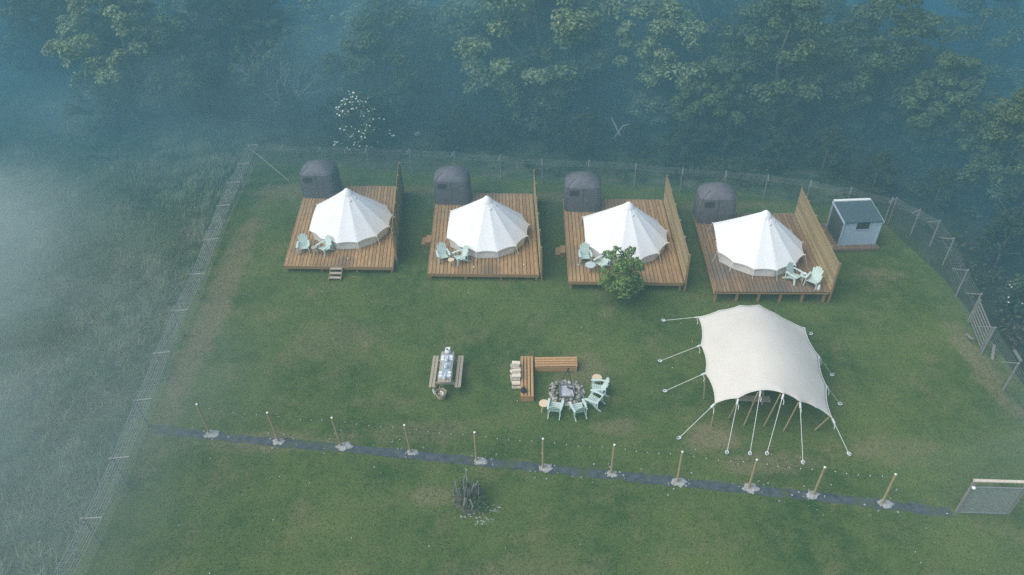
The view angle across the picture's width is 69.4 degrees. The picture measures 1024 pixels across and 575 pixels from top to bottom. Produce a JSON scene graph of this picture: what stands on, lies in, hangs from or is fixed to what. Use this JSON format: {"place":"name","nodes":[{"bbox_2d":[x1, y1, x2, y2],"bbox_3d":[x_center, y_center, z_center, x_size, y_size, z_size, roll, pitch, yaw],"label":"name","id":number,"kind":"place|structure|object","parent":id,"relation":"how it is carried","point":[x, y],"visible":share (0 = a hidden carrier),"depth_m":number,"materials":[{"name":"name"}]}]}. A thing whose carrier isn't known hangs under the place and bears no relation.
{"place":"outdoors","nodes":[
{"label":"outdoors","id":0,"kind":"place"},
{"bbox_2d":[0,0,1023,574],"bbox_3d":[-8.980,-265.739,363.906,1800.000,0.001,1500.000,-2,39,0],"label":"ground","id":1,"kind":"structure","parent":0,"point":[806,174],"depth_m":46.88,"materials":[{"name":"plant"}]},
{"bbox_2d":[0,0,71,84],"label":"woodland tree","id":2,"kind":"object","parent":1,"relation":"on","point":[14,60],"visible":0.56,"depth_m":58.04,"materials":[{"name":"green plant"}]},
{"bbox_2d":[7,0,84,93],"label":"woodland tree","id":3,"kind":"object","parent":1,"relation":"on","point":[18,22],"visible":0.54,"depth_m":55.84,"materials":[{"name":"green plant"}]},
{"bbox_2d":[61,71,132,132],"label":"woodland tree","id":4,"kind":"object","parent":1,"relation":"on","point":[70,109],"visible":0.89,"depth_m":52.51,"materials":[{"name":"green plant"}]},
{"bbox_2d":[39,0,157,88],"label":"woodland tree","id":5,"kind":"object","parent":1,"relation":"on","point":[49,11],"visible":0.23,"depth_m":55.43,"materials":[{"name":"green plant"}]},
{"bbox_2d":[40,0,199,120],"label":"woodland tree","id":6,"kind":"object","parent":1,"relation":"on","point":[142,101],"visible":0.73,"depth_m":52.03,"materials":[{"name":"green plant"}]},
{"bbox_2d":[77,3,174,93],"bbox_3d":[-29.598,-17.881,56.564,6.690,7.492,6.683,-15,41,-15],"label":"woodland tree","id":7,"kind":"object","parent":1,"relation":"on","point":[100,27],"visible":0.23,"depth_m":54.85,"materials":[{"name":"green plant"}]},
{"bbox_2d":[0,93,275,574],"bbox_3d":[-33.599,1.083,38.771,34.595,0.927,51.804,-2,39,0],"label":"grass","id":8,"kind":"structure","parent":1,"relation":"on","point":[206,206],"depth_m":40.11,"materials":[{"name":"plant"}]},
{"bbox_2d":[135,16,222,114],"bbox_3d":[-23.788,-15.680,53.737,6.136,7.368,7.154,-19,42,-20],"label":"woodland tree","id":9,"kind":"object","parent":1,"relation":"on","point":[156,40],"visible":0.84,"depth_m":52.45,"materials":[{"name":"green plant"}]},
{"bbox_2d":[154,0,233,51],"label":"woodland tree","id":10,"kind":"object","parent":1,"relation":"on","point":[168,7],"visible":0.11,"depth_m":60.06,"materials":[{"name":"green plant"}]},
{"bbox_2d":[170,0,240,93],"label":"woodland tree","id":11,"kind":"object","parent":1,"relation":"on","point":[203,7],"visible":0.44,"depth_m":53.80,"materials":[{"name":"green plant"}]},
{"bbox_2d":[202,0,270,75],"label":"woodland tree","id":12,"kind":"object","parent":1,"relation":"on","point":[223,29],"visible":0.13,"depth_m":56.63,"materials":[{"name":"green plant"}]},
{"bbox_2d":[200,0,294,97],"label":"woodland tree","id":13,"kind":"object","parent":1,"relation":"on","point":[258,8],"visible":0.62,"depth_m":52.92,"materials":[{"name":"green plant"}]},
{"bbox_2d":[227,17,313,109],"bbox_3d":[-18.167,-16.801,55.099,5.898,7.082,6.876,-16,41,-16],"label":"woodland tree","id":14,"kind":"object","parent":1,"relation":"on","point":[282,33],"visible":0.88,"depth_m":53.31,"materials":[{"name":"green plant"}]},
{"bbox_2d":[229,41,325,116],"bbox_3d":[-16.625,-15.020,53.514,6.809,6.303,6.543,-2,39,0],"label":"bare tree","id":15,"kind":"object","parent":1,"relation":"on","point":[293,80],"visible":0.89,"depth_m":53.15,"materials":[{"name":"plant"}]},
{"bbox_2d":[276,0,371,73],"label":"woodland tree","id":16,"kind":"object","parent":1,"relation":"on","point":[328,42],"visible":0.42,"depth_m":58.97,"materials":[{"name":"green plant"}]},
{"bbox_2d":[297,0,359,35],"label":"woodland tree","id":17,"kind":"object","parent":1,"relation":"on","point":[328,26],"visible":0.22,"depth_m":64.67,"materials":[{"name":"green plant"}]},
{"bbox_2d":[310,93,354,136],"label":"woodland tree","id":18,"kind":"object","parent":1,"relation":"on","point":[331,99],"visible":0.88,"depth_m":51.98,"materials":[{"name":"green plant"}]},
{"bbox_2d":[310,52,367,105],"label":"woodland tree","id":19,"kind":"object","parent":1,"relation":"on","point":[337,78],"visible":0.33,"depth_m":54.71,"materials":[{"name":"green plant"}]},
{"bbox_2d":[333,89,394,154],"bbox_3d":[-10.096,-11.147,49.862,3.541,4.558,3.931,30,49,33],"label":"flowering bush","id":20,"kind":"object","parent":1,"relation":"on","point":[367,111],"visible":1,"depth_m":49.23,"materials":[{"name":"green plant"}]},
{"bbox_2d":[321,8,433,120],"bbox_3d":[-9.060,-15.319,51.967,7.390,8.284,7.398,28,48,31],"label":"woodland tree","id":21,"kind":"object","parent":1,"relation":"on","point":[366,17],"visible":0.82,"depth_m":50.43,"materials":[{"name":"green plant"}]},
{"bbox_2d":[328,0,432,72],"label":"woodland tree","id":22,"kind":"object","parent":1,"relation":"on","point":[344,12],"visible":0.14,"depth_m":55.03,"materials":[{"name":"green plant"}]},
{"bbox_2d":[372,104,406,140],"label":"woodland tree","id":23,"kind":"object","parent":1,"relation":"on","point":[386,110],"visible":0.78,"depth_m":51.15,"materials":[{"name":"green plant"}]},
{"bbox_2d":[338,0,454,112],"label":"woodland tree","id":24,"kind":"object","parent":1,"relation":"on","point":[394,10],"visible":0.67,"depth_m":51.26,"materials":[{"name":"green plant"}]},
{"bbox_2d":[402,0,516,82],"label":"woodland tree","id":25,"kind":"object","parent":1,"relation":"on","point":[450,65],"visible":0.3,"depth_m":54.48,"materials":[{"name":"green plant"}]},
{"bbox_2d":[442,0,534,78],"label":"woodland tree","id":26,"kind":"object","parent":1,"relation":"on","point":[503,48],"visible":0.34,"depth_m":56.13,"materials":[{"name":"green plant"}]},
{"bbox_2d":[499,82,540,124],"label":"woodland tree","id":27,"kind":"object","parent":1,"relation":"on","point":[505,109],"visible":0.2,"depth_m":51.98,"materials":[{"name":"green plant"}]},
{"bbox_2d":[491,3,552,57],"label":"woodland tree","id":28,"kind":"object","parent":1,"relation":"on","point":[546,19],"visible":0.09,"depth_m":58.83,"materials":[{"name":"green plant"}]},
{"bbox_2d":[436,0,630,126],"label":"woodland tree","id":29,"kind":"object","parent":1,"relation":"on","point":[572,24],"visible":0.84,"depth_m":50.30,"materials":[{"name":"green plant"}]},
{"bbox_2d":[502,45,585,131],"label":"woodland tree","id":30,"kind":"object","parent":1,"relation":"on","point":[528,57],"visible":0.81,"depth_m":49.79,"materials":[{"name":"green plant"}]},
{"bbox_2d":[82,0,1023,367],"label":"undergrowth","id":31,"kind":"object","parent":1,"relation":"on","point":[994,276],"visible":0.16,"depth_m":49.89,"materials":[{"name":"green plant"}]},
{"bbox_2d":[529,0,606,60],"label":"woodland tree","id":32,"kind":"object","parent":1,"relation":"on","point":[548,6],"visible":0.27,"depth_m":55.92,"materials":[{"name":"green plant"}]},
{"bbox_2d":[542,11,616,91],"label":"woodland tree","id":33,"kind":"object","parent":1,"relation":"on","point":[607,82],"visible":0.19,"depth_m":54.86,"materials":[{"name":"green plant"}]},
{"bbox_2d":[545,0,642,75],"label":"woodland tree","id":34,"kind":"object","parent":1,"relation":"on","point":[638,30],"visible":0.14,"depth_m":55.87,"materials":[{"name":"green plant"}]},
{"bbox_2d":[616,121,648,153],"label":"woodland tree","id":35,"kind":"object","parent":1,"relation":"on","point":[630,128],"visible":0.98,"depth_m":49.12,"materials":[{"name":"green plant"}]},
{"bbox_2d":[582,0,722,124],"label":"woodland tree","id":36,"kind":"object","parent":1,"relation":"on","point":[649,102],"visible":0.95,"depth_m":49.18,"materials":[{"name":"green plant"}]},
{"bbox_2d":[633,56,679,94],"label":"woodland tree","id":37,"kind":"object","parent":1,"relation":"on","point":[670,82],"visible":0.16,"depth_m":54.08,"materials":[{"name":"green plant"}]},
{"bbox_2d":[619,0,695,57],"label":"woodland tree","id":38,"kind":"object","parent":1,"relation":"on","point":[643,36],"visible":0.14,"depth_m":58.16,"materials":[{"name":"green plant"}]},
{"bbox_2d":[635,0,743,64],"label":"woodland tree","id":39,"kind":"object","parent":1,"relation":"on","point":[673,44],"visible":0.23,"depth_m":56.36,"materials":[{"name":"green plant"}]},
{"bbox_2d":[670,60,746,146],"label":"woodland tree","id":40,"kind":"object","parent":1,"relation":"on","point":[717,95],"visible":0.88,"depth_m":47.77,"materials":[{"name":"green plant"}]},
{"bbox_2d":[689,2,776,111],"bbox_3d":[15.735,-15.991,52.108,7.008,7.848,7.001,-29,46,-29],"label":"woodland tree","id":41,"kind":"object","parent":1,"relation":"on","point":[743,10],"visible":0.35,"depth_m":50.31,"materials":[{"name":"green plant"}]},
{"bbox_2d":[707,107,760,154],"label":"woodland tree","id":42,"kind":"object","parent":1,"relation":"on","point":[728,136],"visible":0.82,"depth_m":48.03,"materials":[{"name":"green plant"}]},
{"bbox_2d":[691,0,800,39],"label":"woodland tree","id":43,"kind":"object","parent":1,"relation":"on","point":[694,8],"visible":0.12,"depth_m":57.19,"materials":[{"name":"green plant"}]},
{"bbox_2d":[717,0,818,112],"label":"woodland tree","id":44,"kind":"object","parent":1,"relation":"on","point":[806,67],"visible":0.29,"depth_m":49.56,"materials":[{"name":"green plant"}]},
{"bbox_2d":[736,29,803,100],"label":"woodland tree","id":45,"kind":"object","parent":1,"relation":"on","point":[770,65],"visible":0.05,"depth_m":51.47,"materials":[{"name":"green plant"}]},
{"bbox_2d":[717,0,845,128],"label":"woodland tree","id":46,"kind":"object","parent":1,"relation":"on","point":[810,49],"visible":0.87,"depth_m":47.51,"materials":[{"name":"green plant"}]},
{"bbox_2d":[792,0,854,89],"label":"woodland tree","id":47,"kind":"object","parent":1,"relation":"on","point":[841,11],"visible":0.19,"depth_m":51.87,"materials":[{"name":"green plant"}]},
{"bbox_2d":[800,124,853,172],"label":"woodland tree","id":48,"kind":"object","parent":1,"relation":"on","point":[827,145],"visible":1,"depth_m":45.94,"materials":[{"name":"green plant"}]},
{"bbox_2d":[793,52,865,126],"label":"woodland tree","id":49,"kind":"object","parent":1,"relation":"on","point":[830,66],"visible":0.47,"depth_m":49.55,"materials":[{"name":"green plant"}]},
{"bbox_2d":[797,17,889,121],"bbox_3d":[22.599,-14.664,50.551,6.612,7.412,6.619,5,40,8],"label":"woodland tree","id":50,"kind":"object","parent":1,"relation":"on","point":[865,26],"visible":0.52,"depth_m":48.67,"materials":[{"name":"green plant"}]},
{"bbox_2d":[855,149,901,189],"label":"woodland tree","id":51,"kind":"object","parent":1,"relation":"on","point":[880,157],"visible":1,"depth_m":44.60,"materials":[{"name":"green plant"}]},
{"bbox_2d":[854,12,912,68],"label":"woodland tree","id":52,"kind":"object","parent":1,"relation":"on","point":[884,33],"visible":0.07,"depth_m":53.39,"materials":[{"name":"green plant"}]},
{"bbox_2d":[821,0,958,129],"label":"woodland tree","id":53,"kind":"object","parent":1,"relation":"on","point":[917,53],"visible":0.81,"depth_m":47.24,"materials":[{"name":"green plant"}]},
{"bbox_2d":[883,63,974,141],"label":"woodland tree","id":54,"kind":"object","parent":1,"relation":"on","point":[943,74],"visible":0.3,"depth_m":46.09,"materials":[{"name":"green plant"}]},
{"bbox_2d":[887,197,982,320],"bbox_3d":[22.376,-1.739,39.258,2.052,1.756,8.649,-2,39,0],"label":"wire fence","id":55,"kind":"object","parent":1,"relation":"on","point":[948,251],"visible":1,"depth_m":39.26,"materials":[{"name":"metal"}]},
{"bbox_2d":[917,165,965,206],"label":"woodland tree","id":56,"kind":"object","parent":1,"relation":"on","point":[949,199],"visible":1,"depth_m":43.05,"materials":[{"name":"green plant"}]},
{"bbox_2d":[895,52,998,154],"bbox_3d":[27.315,-11.848,47.298,5.777,6.937,6.735,4,40,7],"label":"woodland tree","id":57,"kind":"object","parent":1,"relation":"on","point":[913,100],"visible":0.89,"depth_m":45.57,"materials":[{"name":"green plant"}]},
{"bbox_2d":[922,118,979,166],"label":"woodland tree","id":58,"kind":"object","parent":1,"relation":"on","point":[954,150],"visible":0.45,"depth_m":46.65,"materials":[{"name":"green plant"}]},
{"bbox_2d":[917,0,1023,108],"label":"woodland tree","id":59,"kind":"object","parent":1,"relation":"on","point":[998,63],"visible":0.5,"depth_m":49.14,"materials":[{"name":"green plant"}]},
{"bbox_2d":[955,96,1021,188],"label":"woodland tree","id":60,"kind":"object","parent":1,"relation":"on","point":[987,117],"visible":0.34,"depth_m":43.05,"materials":[{"name":"green plant"}]},
{"bbox_2d":[954,87,1023,202],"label":"woodland tree","id":61,"kind":"object","parent":1,"relation":"on","point":[1010,117],"visible":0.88,"depth_m":42.06,"materials":[{"name":"green plant"}]},
{"bbox_2d":[963,0,1023,74],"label":"woodland tree","id":62,"kind":"object","parent":1,"relation":"on","point":[997,23],"visible":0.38,"depth_m":54.64,"materials":[{"name":"green plant"}]},
{"bbox_2d":[970,101,1023,174],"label":"woodland tree","id":63,"kind":"object","parent":1,"relation":"on","point":[1009,152],"visible":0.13,"depth_m":43.19,"materials":[{"name":"green plant"}]},
{"bbox_2d":[975,210,1023,266],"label":"woodland tree","id":64,"kind":"object","parent":1,"relation":"on","point":[1011,218],"visible":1,"depth_m":38.22,"materials":[{"name":"green plant"}]},
{"bbox_2d":[989,182,1023,237],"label":"woodland tree","id":65,"kind":"object","parent":1,"relation":"on","point":[1015,192],"visible":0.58,"depth_m":40.53,"materials":[{"name":"green plant"}]},
{"bbox_2d":[995,68,1023,102],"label":"woodland tree","id":66,"kind":"object","parent":1,"relation":"on","point":[1012,85],"visible":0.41,"depth_m":48.13,"materials":[{"name":"green plant"}]},
{"bbox_2d":[995,273,1023,313],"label":"flowering bush","id":67,"kind":"object","parent":1,"relation":"on","point":[1018,284],"visible":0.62,"depth_m":36.62,"materials":[{"name":"green plant"}]},
{"bbox_2d":[1005,275,1023,314],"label":"woodland tree","id":68,"kind":"object","parent":1,"relation":"on","point":[1012,291],"visible":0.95,"depth_m":36.14,"materials":[{"name":"green plant"}]},
{"bbox_2d":[58,162,1023,574],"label":"lawn","id":69,"kind":"structure","parent":0,"point":[354,544],"depth_m":31.94,"materials":[{"name":"plant"}]},
{"bbox_2d":[53,144,257,574],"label":"wire fence","id":70,"kind":"object","parent":69,"relation":"on","point":[91,530],"visible":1,"depth_m":33.52,"materials":[{"name":"grey metal"}]},
{"bbox_2d":[283,186,395,272],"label":"timber deck","id":71,"kind":"structure","parent":69,"relation":"on","point":[349,263],"depth_m":41.63,"materials":[{"name":"wood"}]},
{"bbox_2d":[299,159,341,197],"bbox_3d":[-11.942,-6.895,45.944,2.200,2.140,1.719,1,39,3],"label":"shower tent","id":72,"kind":"object","parent":71,"relation":"on","point":[320,178],"visible":0.99,"depth_m":45.37,"materials":[{"name":"grey fabric"}]},
{"bbox_2d":[307,188,392,252],"bbox_3d":[-9.288,-4.562,42.550,5.133,2.704,5.133,-3,39,-1],"label":"bell tent","id":73,"kind":"object","parent":71,"relation":"on","point":[346,218],"visible":0.98,"depth_m":41.73,"materials":[{"name":"fabric"}]},
{"bbox_2d":[391,162,403,264],"bbox_3d":[-6.672,-4.477,43.418,0.106,2.230,7.580,-4,39,-2],"label":"privacy screen","id":74,"kind":"object","parent":69,"relation":"on","point":[397,217],"visible":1,"depth_m":43.09,"materials":[{"name":"wood"}]},
{"bbox_2d":[429,351,463,388],"bbox_3d":[-3.016,3.917,34.202,1.445,0.777,2.000,0,39,2],"label":"picnic table","id":75,"kind":"object","parent":69,"relation":"on","point":[437,362],"visible":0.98,"depth_m":33.95,"materials":[{"name":"wood"}]},
{"bbox_2d":[450,468,488,514],"bbox_3d":[-1.680,7.940,28.837,1.592,1.378,1.548,-2,39,0],"label":"bush","id":76,"kind":"object","parent":69,"relation":"on","point":[468,498],"visible":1,"depth_m":28.79,"materials":[{"name":"green plant"}]},
{"bbox_2d":[427,193,538,279],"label":"timber deck","id":77,"kind":"structure","parent":69,"relation":"on","point":[485,269],"depth_m":40.87,"materials":[{"name":"wood"}]},
{"bbox_2d":[434,165,471,204],"bbox_3d":[-3.635,-6.383,44.978,2.200,2.140,1.719,1,39,3],"label":"shower tent","id":78,"kind":"object","parent":77,"relation":"on","point":[452,184],"visible":1,"depth_m":44.38,"materials":[{"name":"grey fabric"}]},
{"bbox_2d":[445,196,533,262],"bbox_3d":[-1.335,-4.011,41.551,5.133,2.704,5.133,-1,39,2],"label":"bell tent","id":79,"kind":"object","parent":77,"relation":"on","point":[486,227],"visible":0.99,"depth_m":40.73,"materials":[{"name":"fabric"}]},
{"bbox_2d":[520,356,533,401],"bbox_3d":[0.694,4.183,34.018,0.600,0.361,2.519,-1,39,1],"label":"slatted bench","id":80,"kind":"object","parent":69,"relation":"on","point":[528,360],"visible":1,"depth_m":33.82,"materials":[{"name":"wood"}]},
{"bbox_2d":[534,169,541,280],"bbox_3d":[1.463,-3.747,42.193,0.106,2.230,7.980,-2,39,0],"label":"privacy screen","id":81,"kind":"object","parent":69,"relation":"on","point":[537,226],"visible":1,"depth_m":40.98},
{"bbox_2d":[535,357,577,371],"bbox_3d":[2.059,3.594,34.680,1.976,0.360,0.636,-1,39,1],"label":"slatted bench","id":82,"kind":"object","parent":69,"relation":"on","point":[548,364],"visible":1,"depth_m":34.49,"materials":[{"name":"wood"}]},
{"bbox_2d":[559,383,574,399],"bbox_3d":[2.483,4.696,33.430,0.672,0.220,0.780,0,39,3],"label":"fire pan","id":83,"kind":"object","parent":69,"relation":"on","point":[565,392],"visible":0.95,"depth_m":33.43,"materials":[{"name":"metal"}]},
{"bbox_2d":[246,145,893,223],"bbox_3d":[2.228,-6.761,46.223,39.886,1.769,2.596,6,40,9],"label":"wire fence","id":84,"kind":"object","parent":69,"relation":"on","point":[589,165],"visible":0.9,"depth_m":46.70,"materials":[{"name":"metal"}]},
{"bbox_2d":[590,377,609,396],"bbox_3d":[3.955,4.421,33.211,0.821,0.908,0.718,1,39,3],"label":"adirondack chair","id":85,"kind":"object","parent":69,"relation":"on","point":[601,388],"visible":0.98,"depth_m":33.26,"materials":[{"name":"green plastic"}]},
{"bbox_2d":[597,246,645,300],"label":"young tree","id":86,"kind":"object","parent":69,"relation":"on","point":[622,263],"visible":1,"depth_m":36.72,"materials":[{"name":"green plant"}]},
{"bbox_2d":[563,199,683,290],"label":"timber deck","id":87,"kind":"structure","parent":69,"relation":"on","point":[652,279],"depth_m":40.22,"materials":[{"name":"wood"}]},
{"bbox_2d":[564,171,600,211],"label":"shower tent","id":88,"kind":"object","parent":87,"relation":"on","point":[582,191],"visible":1,"depth_m":43.14,"materials":[{"name":"grey fabric"}]},
{"bbox_2d":[579,201,671,265],"bbox_3d":[6.297,-3.562,40.452,5.133,2.704,5.133,-1,39,2],"label":"bell tent","id":89,"kind":"object","parent":87,"relation":"on","point":[624,226],"visible":0.94,"depth_m":39.69,"materials":[{"name":"fabric"}]},
{"bbox_2d":[663,174,690,290],"bbox_3d":[9.079,-3.220,41.117,0.106,2.380,7.880,-1,39,2],"label":"privacy screen","id":90,"kind":"object","parent":69,"relation":"on","point":[679,239],"visible":0.91,"depth_m":40.32,"materials":[{"name":"wood"}]},
{"bbox_2d":[656,451,707,495],"bbox_3d":[6.823,7.001,29.136,1.908,1.888,0.936,-15,41,-16],"label":"fence post","id":91,"kind":"object","parent":69,"relation":"on","point":[679,482],"visible":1,"depth_m":29.50,"materials":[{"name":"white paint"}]},
{"bbox_2d":[735,390,770,404],"bbox_3d":[10.587,4.477,32.957,1.530,0.777,1.680,2,39,5],"label":"picnic table","id":92,"kind":"object","parent":69,"relation":"on","point":[752,398],"visible":0.17,"depth_m":32.37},
{"bbox_2d":[658,305,851,464],"bbox_3d":[10.609,3.431,32.602,8.054,2.827,8.173,5,40,8],"label":"stretch tent","id":93,"kind":"object","parent":69,"relation":"on","point":[749,349],"visible":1,"depth_m":31.59,"materials":[{"name":"fabric"}]},
{"bbox_2d":[693,213,828,301],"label":"timber deck","id":94,"kind":"structure","parent":69,"relation":"on","point":[786,219],"depth_m":38.49,"materials":[{"name":"wood"}]},
{"bbox_2d":[693,182,736,223],"bbox_3d":[11.614,-4.987,42.173,2.200,2.140,1.719,0,39,3],"label":"shower tent","id":95,"kind":"object","parent":94,"relation":"on","point":[714,202],"visible":0.94,"depth_m":41.58,"materials":[{"name":"grey fabric"}]},
{"bbox_2d":[707,210,806,278],"bbox_3d":[13.251,-2.976,39.214,5.133,2.704,5.133,3,40,6],"label":"bell tent","id":96,"kind":"object","parent":94,"relation":"on","point":[765,243],"visible":1,"depth_m":38.43,"materials":[{"name":"fabric"}]},
{"bbox_2d":[782,262,803,285],"bbox_3d":[14.422,-0.747,37.887,0.742,0.939,0.849,-25,45,-26],"label":"adirondack chair","id":97,"kind":"object","parent":94,"relation":"on","point":[790,272],"visible":1,"depth_m":37.91,"materials":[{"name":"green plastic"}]},
{"bbox_2d":[803,266,823,289],"bbox_3d":[15.349,-0.512,37.563,0.742,0.939,0.849,28,48,31],"label":"adirondack chair","id":98,"kind":"object","parent":94,"relation":"on","point":[815,278],"visible":1,"depth_m":37.59,"materials":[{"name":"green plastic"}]},
{"bbox_2d":[794,187,840,302],"bbox_3d":[16.238,-2.425,39.734,0.106,2.530,7.080,0,39,3],"label":"privacy screen","id":99,"kind":"object","parent":69,"relation":"on","point":[821,249],"visible":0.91,"depth_m":39.13,"materials":[{"name":"wood"}]},
{"bbox_2d":[820,223,878,251],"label":"wooden platform","id":100,"kind":"structure","parent":69,"relation":"on","point":[847,248],"depth_m":41.08,"materials":[{"name":"wood"}]},
{"bbox_2d":[826,198,884,245],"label":"shed","id":101,"kind":"structure","parent":100,"relation":"on","point":[858,221],"depth_m":40.85,"materials":[{"name":"wood"}]},
{"bbox_2d":[859,473,898,514],"bbox_3d":[14.374,7.683,27.992,1.929,1.886,0.962,-14,41,-14],"label":"fence post","id":102,"kind":"object","parent":69,"relation":"on","point":[885,504],"visible":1,"depth_m":28.48,"materials":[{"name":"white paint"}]},
{"bbox_2d":[968,299,992,351],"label":"barred gate","id":103,"kind":"structure","parent":69,"relation":"on","point":[989,331],"depth_m":35.10,"materials":[{"name":"metal"}]},
{"bbox_2d":[955,479,1023,514],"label":"garden gate","id":104,"kind":"structure","parent":69,"relation":"on","point":[969,492],"depth_m":27.54,"materials":[{"name":"metal"}]},
{"bbox_2d":[979,326,1023,419],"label":"wire fence","id":105,"kind":"object","parent":69,"relation":"on","point":[1002,362],"visible":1,"depth_m":32.63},
{"bbox_2d":[149,425,954,517],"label":"path","id":106,"kind":"structure","parent":0,"point":[917,508],"depth_m":30.27,"materials":[{"name":"soil"}]},
{"bbox_2d":[732,459,768,493],"bbox_3d":[9.487,7.250,28.722,1.483,1.887,0.780,-2,39,0],"label":"fence post","id":107,"kind":"object","parent":106,"relation":"on","point":[750,487],"visible":1,"depth_m":29.20,"materials":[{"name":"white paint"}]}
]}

